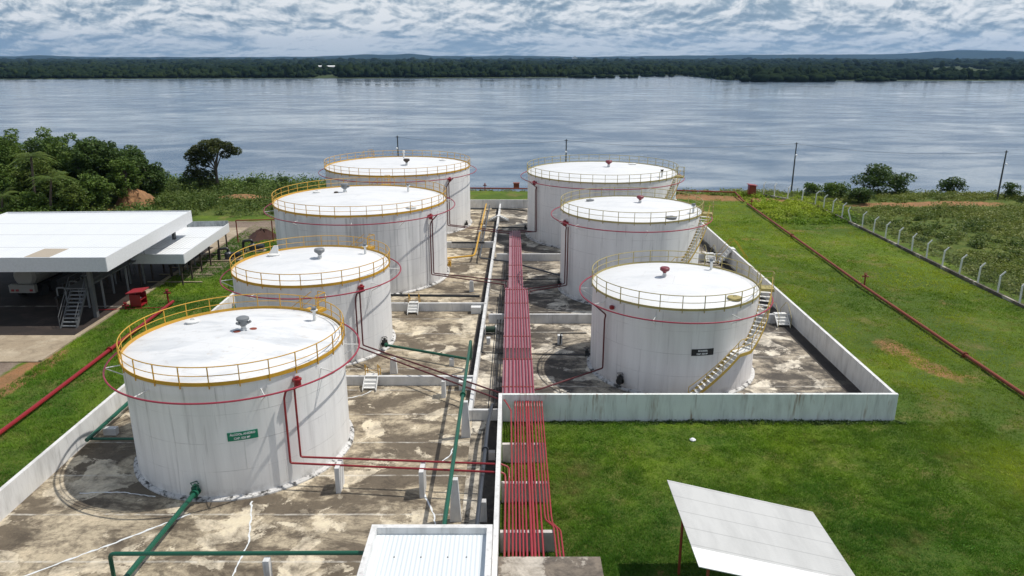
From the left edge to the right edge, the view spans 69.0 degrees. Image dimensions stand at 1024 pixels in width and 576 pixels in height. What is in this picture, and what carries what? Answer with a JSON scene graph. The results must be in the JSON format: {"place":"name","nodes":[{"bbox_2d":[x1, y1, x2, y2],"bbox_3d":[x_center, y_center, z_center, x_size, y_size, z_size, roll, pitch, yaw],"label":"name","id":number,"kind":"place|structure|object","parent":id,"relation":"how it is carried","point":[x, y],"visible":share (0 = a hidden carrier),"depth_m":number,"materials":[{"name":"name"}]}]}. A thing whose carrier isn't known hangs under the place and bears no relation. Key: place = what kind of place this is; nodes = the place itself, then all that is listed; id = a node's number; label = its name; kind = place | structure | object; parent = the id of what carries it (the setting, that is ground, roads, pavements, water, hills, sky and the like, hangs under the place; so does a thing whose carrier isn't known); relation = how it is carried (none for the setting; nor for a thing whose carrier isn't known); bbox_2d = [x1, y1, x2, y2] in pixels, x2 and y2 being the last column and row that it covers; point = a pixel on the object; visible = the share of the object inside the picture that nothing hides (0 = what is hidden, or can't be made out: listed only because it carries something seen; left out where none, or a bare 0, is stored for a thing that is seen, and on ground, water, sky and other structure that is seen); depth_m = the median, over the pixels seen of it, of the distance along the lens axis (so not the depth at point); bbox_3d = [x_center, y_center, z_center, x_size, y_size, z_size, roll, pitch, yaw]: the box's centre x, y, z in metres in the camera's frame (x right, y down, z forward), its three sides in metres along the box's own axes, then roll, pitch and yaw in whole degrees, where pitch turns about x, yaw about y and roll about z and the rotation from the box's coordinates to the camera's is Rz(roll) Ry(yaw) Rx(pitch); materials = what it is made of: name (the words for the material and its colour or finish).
{"place":"outdoors","nodes":[
{"label":"outdoors","id":0,"kind":"place"},
{"bbox_2d":[54,275,86,309],"bbox_3d":[-37.275,0.251,63.396,0.890,2.111,4.400,0,17,0],"label":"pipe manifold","id":1,"kind":"object","parent":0,"point":[61,295],"visible":0.66,"depth_m":62.20,"materials":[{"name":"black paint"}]},
{"bbox_2d":[0,247,212,334],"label":"bay floor","id":2,"kind":"structure","parent":0,"point":[36,313],"depth_m":63.36,"materials":[{"name":"concrete"}]},
{"bbox_2d":[8,272,71,294],"bbox_3d":[-42.200,-1.769,68.503,2.220,2.902,9.650,0,17,0],"label":"tank truck","id":3,"kind":"object","parent":2,"relation":"on","point":[43,283],"visible":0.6,"depth_m":64.56,"materials":[{"name":"paint"}]},
{"bbox_2d":[0,210,192,317],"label":"loading canopy","id":4,"kind":"object","parent":2,"relation":"on","point":[87,243],"visible":0.94,"depth_m":64.11,"materials":[{"name":"metal"}]},
{"bbox_2d":[58,252,145,327],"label":"loading platform","id":5,"kind":"structure","parent":2,"relation":"on","point":[97,277],"depth_m":59.62,"materials":[{"name":"metal"}]},
{"bbox_2d":[0,227,247,362],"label":"pavement","id":6,"kind":"structure","parent":0,"point":[22,348],"depth_m":54.71,"materials":[{"name":"concrete"}]},
{"bbox_2d":[0,208,494,575],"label":"yard floor","id":7,"kind":"structure","parent":0,"point":[56,517],"depth_m":35.22,"materials":[{"name":"concrete"}]},
{"bbox_2d":[25,513,189,575],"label":"painted crack seal","id":8,"kind":"object","parent":7,"relation":"on","point":[102,547],"visible":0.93,"depth_m":31.89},
{"bbox_2d":[103,426,118,434],"bbox_3d":[-22.300,7.967,41.393,0.700,0.450,0.340,0,17,0],"label":"pipe support","id":9,"kind":"object","parent":7,"relation":"on","point":[110,430],"visible":1,"depth_m":41.24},
{"bbox_2d":[85,304,235,441],"bbox_3d":[-22.690,2.136,59.007,0.230,0.230,40.500,0,17,0],"label":"product pipe","id":10,"kind":"object","parent":9,"relation":"on","point":[106,422],"visible":0.35,"depth_m":41.53,"materials":[{"name":"metal"}]},
{"bbox_2d":[0,293,234,521],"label":"containment wall","id":11,"kind":"structure","parent":7,"relation":"on","point":[22,485],"depth_m":37.83,"materials":[{"name":"concrete"}]},
{"bbox_2d":[103,291,359,501],"bbox_3d":[-14.310,5.039,39.411,12.530,7.214,12.530,0,17,0],"label":"storage tank","id":12,"kind":"object","parent":7,"relation":"on","point":[204,394],"visible":1,"depth_m":35.63,"materials":[{"name":"metal"}]},
{"bbox_2d":[124,490,198,575],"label":"product pipe","id":13,"kind":"object","parent":12,"relation":"attached to","point":[193,494],"visible":1,"depth_m":31.95,"materials":[{"name":"metal"}]},
{"bbox_2d":[283,387,495,472],"bbox_3d":[-5.737,6.680,34.821,10.074,4.129,0.261,2,17,6],"label":"fire pipe","id":14,"kind":"object","parent":12,"relation":"attached to","point":[366,466],"visible":0.87,"depth_m":35.38,"materials":[{"name":"metal"}]},
{"bbox_2d":[293,389,495,464],"bbox_3d":[-5.529,6.586,35.344,9.649,3.762,0.107,1,17,4],"label":"fire pipe","id":15,"kind":"object","parent":12,"relation":"attached to","point":[371,459],"visible":0.93,"depth_m":35.80,"materials":[{"name":"metal"}]},
{"bbox_2d":[108,551,363,575],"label":"product pipe","id":16,"kind":"object","parent":7,"relation":"on","point":[178,553],"visible":0.91,"depth_m":29.05,"materials":[{"name":"metal"}]},
{"bbox_2d":[219,234,400,365],"bbox_3d":[-14.330,0.564,54.115,12.610,7.090,12.610,0,17,0],"label":"storage tank","id":17,"kind":"object","parent":7,"relation":"on","point":[340,276],"visible":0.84,"depth_m":51.17,"materials":[{"name":"metal"}]},
{"bbox_2d":[355,291,498,398],"bbox_3d":[-5.411,3.279,46.346,13.056,4.189,0.454,14,22,38],"label":"fire pipe","id":18,"kind":"object","parent":17,"relation":"attached to","point":[409,365],"visible":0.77,"depth_m":47.70,"materials":[{"name":"metal"}]},
{"bbox_2d":[359,293,500,392],"bbox_3d":[-5.347,3.262,46.719,12.621,3.902,0.124,13,22,37],"label":"fire pipe","id":19,"kind":"object","parent":17,"relation":"attached to","point":[411,361],"visible":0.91,"depth_m":48.27,"materials":[{"name":"metal"}]},
{"bbox_2d":[334,459,344,492],"bbox_3d":[-8.350,9.116,36.044,0.220,1.410,0.950,0,17,0],"label":"pipe support","id":20,"kind":"object","parent":7,"relation":"on","point":[339,477],"visible":1,"depth_m":35.76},
{"bbox_2d":[263,175,454,293],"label":"storage tank","id":21,"kind":"object","parent":7,"relation":"on","point":[396,219],"visible":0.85,"depth_m":66.06,"materials":[{"name":"metal"}]},
{"bbox_2d":[391,294,479,296],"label":"product pipe","id":22,"kind":"object","parent":21,"relation":"attached to","point":[426,295],"visible":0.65,"depth_m":63.51,"materials":[{"name":"metal"}]},
{"bbox_2d":[232,302,485,310],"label":"containment wall","id":23,"kind":"structure","parent":7,"relation":"on","point":[437,306],"depth_m":61.45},
{"bbox_2d":[362,364,380,391],"bbox_3d":[-8.950,5.573,47.364,0.895,1.402,1.922,0,17,0],"label":"stile","id":24,"kind":"object","parent":7,"relation":"on","point":[370,383],"visible":0.98,"depth_m":47.17,"materials":[{"name":"white paint"}]},
{"bbox_2d":[318,149,476,233],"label":"storage tank","id":25,"kind":"object","parent":7,"relation":"on","point":[443,171],"visible":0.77,"depth_m":88.90,"materials":[{"name":"metal"}]},
{"bbox_2d":[346,375,472,384],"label":"containment wall","id":26,"kind":"structure","parent":7,"relation":"on","point":[399,380],"depth_m":47.50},
{"bbox_2d":[419,462,425,497],"bbox_3d":[-4.280,9.215,35.656,0.220,1.450,0.950,0,17,0],"label":"pipe support","id":27,"kind":"object","parent":7,"relation":"on","point":[422,481],"visible":1,"depth_m":35.29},
{"bbox_2d":[450,477,461,521],"bbox_3d":[-2.550,9.521,33.396,0.520,2.200,0.260,0,17,0],"label":"pipe support","id":28,"kind":"object","parent":7,"relation":"on","point":[455,511],"visible":0.86,"depth_m":33.31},
{"bbox_2d":[461,400,470,437],"bbox_3d":[-2.550,7.219,40.848,0.520,2.200,0.260,0,17,0],"label":"pipe support","id":29,"kind":"object","parent":7,"relation":"on","point":[465,430],"visible":0.86,"depth_m":40.76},
{"bbox_2d":[384,340,471,523],"bbox_3d":[-3.299,6.555,41.660,5.440,1.975,24.868,-4,18,-14],"label":"product pipe","id":30,"kind":"object","parent":29,"relation":"on","point":[468,358],"visible":1,"depth_m":39.24,"materials":[{"name":"metal"}]},
{"bbox_2d":[447,242,493,247],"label":"containment wall","id":31,"kind":"structure","parent":7,"relation":"on","point":[468,245],"depth_m":82.06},
{"bbox_2d":[468,209,498,374],"bbox_3d":[-2.350,-2.453,75.800,0.370,0.060,58.510,0,17,1],"label":"drain channel","id":32,"kind":"object","parent":7,"relation":"on","point":[474,350],"visible":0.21,"depth_m":59.59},
{"bbox_2d":[470,200,527,207],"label":"containment wall","id":33,"kind":"structure","parent":7,"relation":"on","point":[503,203],"depth_m":103.67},
{"bbox_2d":[461,420,497,523],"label":"yard floor","id":34,"kind":"structure","parent":0,"point":[476,445],"depth_m":37.50,"materials":[{"name":"concrete"}]},
{"bbox_2d":[480,499,486,521],"bbox_3d":[-1.320,10.056,33.561,0.400,1.080,0.300,0,17,0],"label":"pipe support","id":35,"kind":"object","parent":34,"relation":"on","point":[483,515],"visible":0.64,"depth_m":33.43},
{"bbox_2d":[475,403,494,523],"bbox_3d":[-1.381,8.755,36.708,0.361,1.034,14.384,0,17,1],"label":"product pipe","id":36,"kind":"object","parent":35,"relation":"on","point":[485,448],"visible":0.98,"depth_m":35.82,"materials":[{"name":"metal"}]},
{"bbox_2d":[480,421,497,550],"bbox_3d":[-1.110,9.996,35.479,0.680,0.062,15.700,0,17,0],"label":"drain channel","id":37,"kind":"object","parent":34,"relation":"on","point":[488,494],"visible":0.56,"depth_m":36.95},
{"bbox_2d":[492,393,501,575],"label":"containment wall","id":38,"kind":"structure","parent":34,"relation":"on","point":[495,551],"depth_m":33.32,"materials":[{"name":"concrete"}]},
{"bbox_2d":[0,75,1023,193],"bbox_3d":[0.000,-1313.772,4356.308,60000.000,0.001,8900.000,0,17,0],"label":"water","id":39,"kind":"structure","parent":0,"point":[703,131],"depth_m":357.69,"materials":[{"name":"liquid"}]},
{"bbox_2d":[0,66,1023,575],"bbox_3d":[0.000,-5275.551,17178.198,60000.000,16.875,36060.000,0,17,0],"label":"ground","id":40,"kind":"structure","parent":0,"point":[10,374],"depth_m":45.43,"materials":[{"name":"plant"}]},
{"bbox_2d":[0,169,27,203],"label":"woodland tree","id":41,"kind":"object","parent":40,"relation":"on","point":[8,180],"visible":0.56,"depth_m":98.87,"materials":[{"name":"green plant"}]},
{"bbox_2d":[0,128,39,189],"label":"woodland tree","id":42,"kind":"object","parent":40,"relation":"on","point":[9,147],"visible":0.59,"depth_m":102.08,"materials":[{"name":"green plant"}]},
{"bbox_2d":[8,190,48,211],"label":"woodland tree","id":43,"kind":"object","parent":40,"relation":"on","point":[29,198],"visible":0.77,"depth_m":94.84,"materials":[{"name":"green plant"}]},
{"bbox_2d":[5,151,61,193],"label":"palm","id":44,"kind":"object","parent":40,"relation":"on","point":[22,157],"visible":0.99,"depth_m":96.64,"materials":[{"name":"green plant"}]},
{"bbox_2d":[9,155,60,199],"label":"woodland tree","id":45,"kind":"object","parent":40,"relation":"on","point":[23,174],"visible":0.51,"depth_m":99.64,"materials":[{"name":"green plant"}]},
{"bbox_2d":[20,133,78,177],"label":"woodland tree","id":46,"kind":"object","parent":40,"relation":"on","point":[31,144],"visible":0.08,"depth_m":109.89,"materials":[{"name":"green plant"}]},
{"bbox_2d":[26,170,75,210],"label":"palm","id":47,"kind":"object","parent":40,"relation":"on","point":[50,189],"visible":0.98,"depth_m":95.22,"materials":[{"name":"green plant"}]},
{"bbox_2d":[24,166,78,203],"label":"woodland tree","id":48,"kind":"object","parent":40,"relation":"on","point":[43,187],"visible":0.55,"depth_m":98.82,"materials":[{"name":"green plant"}]},
{"bbox_2d":[35,126,80,178],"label":"woodland tree","id":49,"kind":"object","parent":40,"relation":"on","point":[55,151],"visible":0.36,"depth_m":105.16,"materials":[{"name":"green plant"}]},
{"bbox_2d":[54,184,88,211],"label":"woodland tree","id":50,"kind":"object","parent":40,"relation":"on","point":[69,197],"visible":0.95,"depth_m":96.67,"materials":[{"name":"green plant"}]},
{"bbox_2d":[0,199,156,213],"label":"canopy thicket","id":51,"kind":"object","parent":40,"relation":"on","point":[47,208],"visible":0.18,"depth_m":96.05,"materials":[{"name":"green plant"}]},
{"bbox_2d":[57,136,113,190],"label":"woodland tree","id":52,"kind":"object","parent":40,"relation":"on","point":[88,157],"visible":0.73,"depth_m":104.45,"materials":[{"name":"green plant"}]},
{"bbox_2d":[0,300,174,434],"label":"pipe","id":53,"kind":"object","parent":40,"relation":"on","point":[50,394],"visible":0.98,"depth_m":48.04,"materials":[{"name":"metal"}]},
{"bbox_2d":[65,173,115,209],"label":"woodland tree","id":54,"kind":"object","parent":40,"relation":"on","point":[94,186],"visible":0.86,"depth_m":100.32,"materials":[{"name":"green plant"}]},
{"bbox_2d":[38,283,163,361],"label":"kerb","id":55,"kind":"structure","parent":40,"relation":"on","point":[78,335],"depth_m":56.62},
{"bbox_2d":[97,141,139,191],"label":"woodland tree","id":56,"kind":"object","parent":40,"relation":"on","point":[111,153],"visible":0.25,"depth_m":106.03,"materials":[{"name":"green plant"}]},
{"bbox_2d":[106,156,144,197],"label":"woodland tree","id":57,"kind":"object","parent":40,"relation":"on","point":[122,177],"visible":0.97,"depth_m":103.79,"materials":[{"name":"green plant"}]},
{"bbox_2d":[115,144,148,191],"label":"woodland tree","id":58,"kind":"object","parent":40,"relation":"on","point":[140,155],"visible":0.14,"depth_m":111.97,"materials":[{"name":"green plant"}]},
{"bbox_2d":[113,186,154,207],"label":"clay bank","id":59,"kind":"structure","parent":40,"relation":"on","point":[136,195],"depth_m":104.74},
{"bbox_2d":[125,287,148,307],"bbox_3d":[-31.275,0.859,62.328,1.350,1.580,1.400,0,17,0],"label":"hose cabinet","id":60,"kind":"object","parent":40,"relation":"on","point":[137,296],"visible":0.99,"depth_m":61.94,"materials":[{"name":"metal"}]},
{"bbox_2d":[0,223,276,486],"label":"grass","id":61,"kind":"structure","parent":40,"relation":"on","point":[54,372],"depth_m":50.21,"materials":[{"name":"plant"}]},
{"bbox_2d":[137,162,168,196],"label":"woodland tree","id":62,"kind":"object","parent":40,"relation":"on","point":[154,175],"visible":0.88,"depth_m":110.04,"materials":[{"name":"green plant"}]},
{"bbox_2d":[31,176,325,217],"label":"bank scrub","id":63,"kind":"object","parent":40,"relation":"on","point":[186,198],"visible":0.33,"depth_m":106.71,"materials":[{"name":"green plant"}]},
{"bbox_2d":[131,221,229,285],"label":"side canopy","id":64,"kind":"object","parent":40,"relation":"on","point":[193,239],"visible":0.91,"depth_m":71.73,"materials":[{"name":"metal"}]},
{"bbox_2d":[183,138,241,189],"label":"lone tree","id":65,"kind":"object","parent":40,"relation":"on","point":[207,151],"visible":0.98,"depth_m":123.95,"materials":[{"name":"green plant"}]},
{"bbox_2d":[217,247,242,260],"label":"pump","id":66,"kind":"object","parent":40,"relation":"on","point":[227,254],"visible":0.96,"depth_m":76.73,"materials":[{"name":"black paint"}]},
{"bbox_2d":[159,171,325,191],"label":"bank thicket","id":67,"kind":"object","parent":40,"relation":"on","point":[292,181],"visible":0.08,"depth_m":132.10,"materials":[{"name":"green plant"}]},
{"bbox_2d":[242,239,265,251],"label":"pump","id":68,"kind":"object","parent":40,"relation":"on","point":[258,246],"visible":0.96,"depth_m":80.18,"materials":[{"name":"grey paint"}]},
{"bbox_2d":[248,228,275,242],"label":"soil heap","id":69,"kind":"object","parent":40,"relation":"on","point":[260,234],"visible":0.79,"depth_m":85.56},
{"bbox_2d":[357,524,492,575],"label":"pump house","id":70,"kind":"structure","parent":40,"relation":"on","point":[427,549],"depth_m":28.13,"materials":[{"name":"grey metal"}]},
{"bbox_2d":[0,57,1023,81],"bbox_3d":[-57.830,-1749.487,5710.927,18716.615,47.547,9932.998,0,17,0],"label":"woodland","id":71,"kind":"object","parent":40,"relation":"on","point":[799,69],"visible":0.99,"depth_m":1398.51,"materials":[{"name":"plant"}]},
{"bbox_2d":[500,399,564,556],"bbox_3d":[0.777,9.008,36.167,2.647,1.644,13.801,0,17,0],"label":"pipe rack","id":72,"kind":"object","parent":40,"relation":"on","point":[515,541],"visible":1,"depth_m":34.55,"materials":[{"name":"metal"}]},
{"bbox_2d":[498,557,603,575],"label":"concrete slab","id":73,"kind":"structure","parent":40,"relation":"on","point":[549,566],"depth_m":28.93,"materials":[{"name":"concrete"}]},
{"bbox_2d":[470,187,744,201],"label":"pipe","id":74,"kind":"object","parent":40,"relation":"on","point":[739,196],"visible":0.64,"depth_m":114.25,"materials":[{"name":"metal"}]},
{"bbox_2d":[551,418,906,425],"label":"wall weeds","id":75,"kind":"object","parent":40,"relation":"on","point":[818,422],"depth_m":42.75,"materials":[{"name":"green plant"}]},
{"bbox_2d":[667,480,854,575],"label":"shelter","id":76,"kind":"object","parent":40,"relation":"on","point":[733,534],"visible":1,"depth_m":27.86,"materials":[{"name":"white paint"}]},
{"bbox_2d":[499,420,1023,575],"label":"grass","id":77,"kind":"structure","parent":40,"relation":"on","point":[820,494],"depth_m":36.17,"materials":[{"name":"plant"}]},
{"bbox_2d":[676,199,895,392],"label":"containment wall","id":78,"kind":"structure","parent":40,"relation":"on","point":[858,374],"depth_m":53.86,"materials":[{"name":"concrete"}]},
{"bbox_2d":[732,191,874,224],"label":"fence weeds","id":79,"kind":"object","parent":40,"relation":"on","point":[773,208],"visible":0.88,"depth_m":101.00,"materials":[{"name":"green plant"}]},
{"bbox_2d":[815,181,851,198],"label":"bush","id":80,"kind":"object","parent":40,"relation":"on","point":[832,188],"visible":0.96,"depth_m":109.70,"materials":[{"name":"green plant"}]},
{"bbox_2d":[676,187,1023,197],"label":"edge weeds","id":81,"kind":"object","parent":40,"relation":"on","point":[973,193],"visible":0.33,"depth_m":113.38,"materials":[{"name":"green plant"}]},
{"bbox_2d":[683,196,1023,507],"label":"grass","id":82,"kind":"structure","parent":40,"relation":"on","point":[879,350],"depth_m":60.58,"materials":[{"name":"plant"}]},
{"bbox_2d":[690,196,1018,311],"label":"lawn weeds","id":83,"kind":"object","parent":40,"relation":"on","point":[948,295],"visible":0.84,"depth_m":77.16,"materials":[{"name":"green plant"}]},
{"bbox_2d":[847,187,875,202],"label":"bush","id":84,"kind":"object","parent":40,"relation":"on","point":[863,194],"visible":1,"depth_m":106.17,"materials":[{"name":"green plant"}]},
{"bbox_2d":[850,163,893,192],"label":"bush","id":85,"kind":"object","parent":40,"relation":"on","point":[880,174],"visible":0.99,"depth_m":112.68,"materials":[{"name":"green plant"}]},
{"bbox_2d":[746,203,1023,396],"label":"pipe","id":86,"kind":"object","parent":40,"relation":"on","point":[991,372],"visible":1,"depth_m":58.99,"materials":[{"name":"metal"}]},
{"bbox_2d":[763,182,1023,308],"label":"fence","id":87,"kind":"object","parent":40,"relation":"on","point":[975,283],"visible":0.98,"depth_m":76.92,"materials":[{"name":"concrete"}]},
{"bbox_2d":[886,172,916,193],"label":"bush","id":88,"kind":"object","parent":40,"relation":"on","point":[899,180],"visible":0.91,"depth_m":113.25,"materials":[{"name":"green plant"}]},
{"bbox_2d":[807,190,1023,298],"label":"field scrub","id":89,"kind":"object","parent":40,"relation":"on","point":[1014,221],"visible":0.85,"depth_m":92.62,"materials":[{"name":"green plant"}]},
{"bbox_2d":[878,206,1023,270],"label":"field thicket","id":90,"kind":"object","parent":40,"relation":"on","point":[946,235],"visible":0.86,"depth_m":87.03,"materials":[{"name":"green plant"}]},
{"bbox_2d":[936,176,969,193],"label":"bush","id":91,"kind":"object","parent":40,"relation":"on","point":[948,184],"visible":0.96,"depth_m":112.71,"materials":[{"name":"green plant"}]},
{"bbox_2d":[1000,182,1021,194],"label":"bush","id":92,"kind":"object","parent":40,"relation":"on","point":[1010,187],"visible":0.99,"depth_m":108.73,"materials":[{"name":"green plant"}]},
{"bbox_2d":[0,50,1023,58],"bbox_3d":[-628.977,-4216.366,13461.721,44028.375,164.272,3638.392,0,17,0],"label":"hills","id":93,"kind":"structure","parent":0,"point":[970,54],"depth_m":12718.98,"materials":[{"name":"plant"}]},
{"bbox_2d":[0,0,1023,56],"label":"sky","id":94,"kind":"structure","parent":0,"point":[77,28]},
{"bbox_2d":[474,208,850,408],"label":"yard floor","id":95,"kind":"structure","parent":0,"point":[783,361],"depth_m":53.46,"materials":[{"name":"concrete"}]},
{"bbox_2d":[468,204,500,420],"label":"containment wall","id":96,"kind":"structure","parent":95,"relation":"on","point":[475,379],"depth_m":55.12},
{"bbox_2d":[472,409,497,419],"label":"containment wall","id":97,"kind":"structure","parent":95,"relation":"on","point":[479,414],"depth_m":42.88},
{"bbox_2d":[502,230,534,392],"bbox_3d":[0.360,0.511,64.209,1.960,1.335,44.200,0,17,0],"label":"pipe rack","id":98,"kind":"object","parent":95,"relation":"on","point":[517,375],"visible":0.98,"depth_m":53.62,"materials":[{"name":"metal"}]},
{"bbox_2d":[479,205,559,275],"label":"product pipe","id":99,"kind":"object","parent":95,"relation":"on","point":[480,257],"visible":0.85,"depth_m":75.05,"materials":[{"name":"metal"}]},
{"bbox_2d":[520,154,684,248],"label":"storage tank","id":100,"kind":"object","parent":95,"relation":"on","point":[554,182],"visible":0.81,"depth_m":82.21,"materials":[{"name":"metal"}]},
{"bbox_2d":[496,253,722,260],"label":"containment wall","id":101,"kind":"structure","parent":95,"relation":"on","point":[537,256],"depth_m":76.68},
{"bbox_2d":[551,187,713,304],"bbox_3d":[10.500,-4.038,66.740,14.130,8.435,14.130,0,17,0],"label":"storage tank","id":102,"kind":"object","parent":95,"relation":"on","point":[601,227],"visible":0.84,"depth_m":62.26,"materials":[{"name":"metal"}]},
{"bbox_2d":[489,314,791,322],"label":"containment wall","id":103,"kind":"structure","parent":95,"relation":"on","point":[559,318],"depth_m":58.61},
{"bbox_2d":[579,250,774,392],"bbox_3d":[10.741,1.963,49.880,12.552,6.915,12.530,0,17,0],"label":"storage tank","id":104,"kind":"object","parent":95,"relation":"on","point":[678,327],"visible":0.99,"depth_m":45.99,"materials":[{"name":"metal"}]},
{"bbox_2d":[534,306,605,390],"bbox_3d":[3.445,3.599,45.775,5.885,4.372,0.732,-13,22,-37],"label":"fire pipe","id":105,"kind":"object","parent":104,"relation":"attached to","point":[604,313],"visible":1,"depth_m":46.95,"materials":[{"name":"metal"}]},
{"bbox_2d":[502,393,898,420],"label":"containment wall","id":106,"kind":"structure","parent":95,"relation":"on","point":[706,406],"depth_m":42.74,"materials":[{"name":"concrete"}]},
{"bbox_2d":[768,302,791,327],"bbox_3d":[21.100,1.968,58.589,1.009,1.668,2.398,0,17,0],"label":"stile","id":107,"kind":"object","parent":95,"relation":"on","point":[781,318],"visible":0.88,"depth_m":58.24,"materials":[{"name":"white paint"}]},
{"bbox_2d":[700,238,861,392],"bbox_3d":[21.425,-1.740,73.488,0.950,0.062,63.340,0,17,0],"label":"drain channel","id":108,"kind":"object","parent":95,"relation":"on","point":[830,369],"visible":0.43,"depth_m":52.90,"materials":[{"name":"concrete"}]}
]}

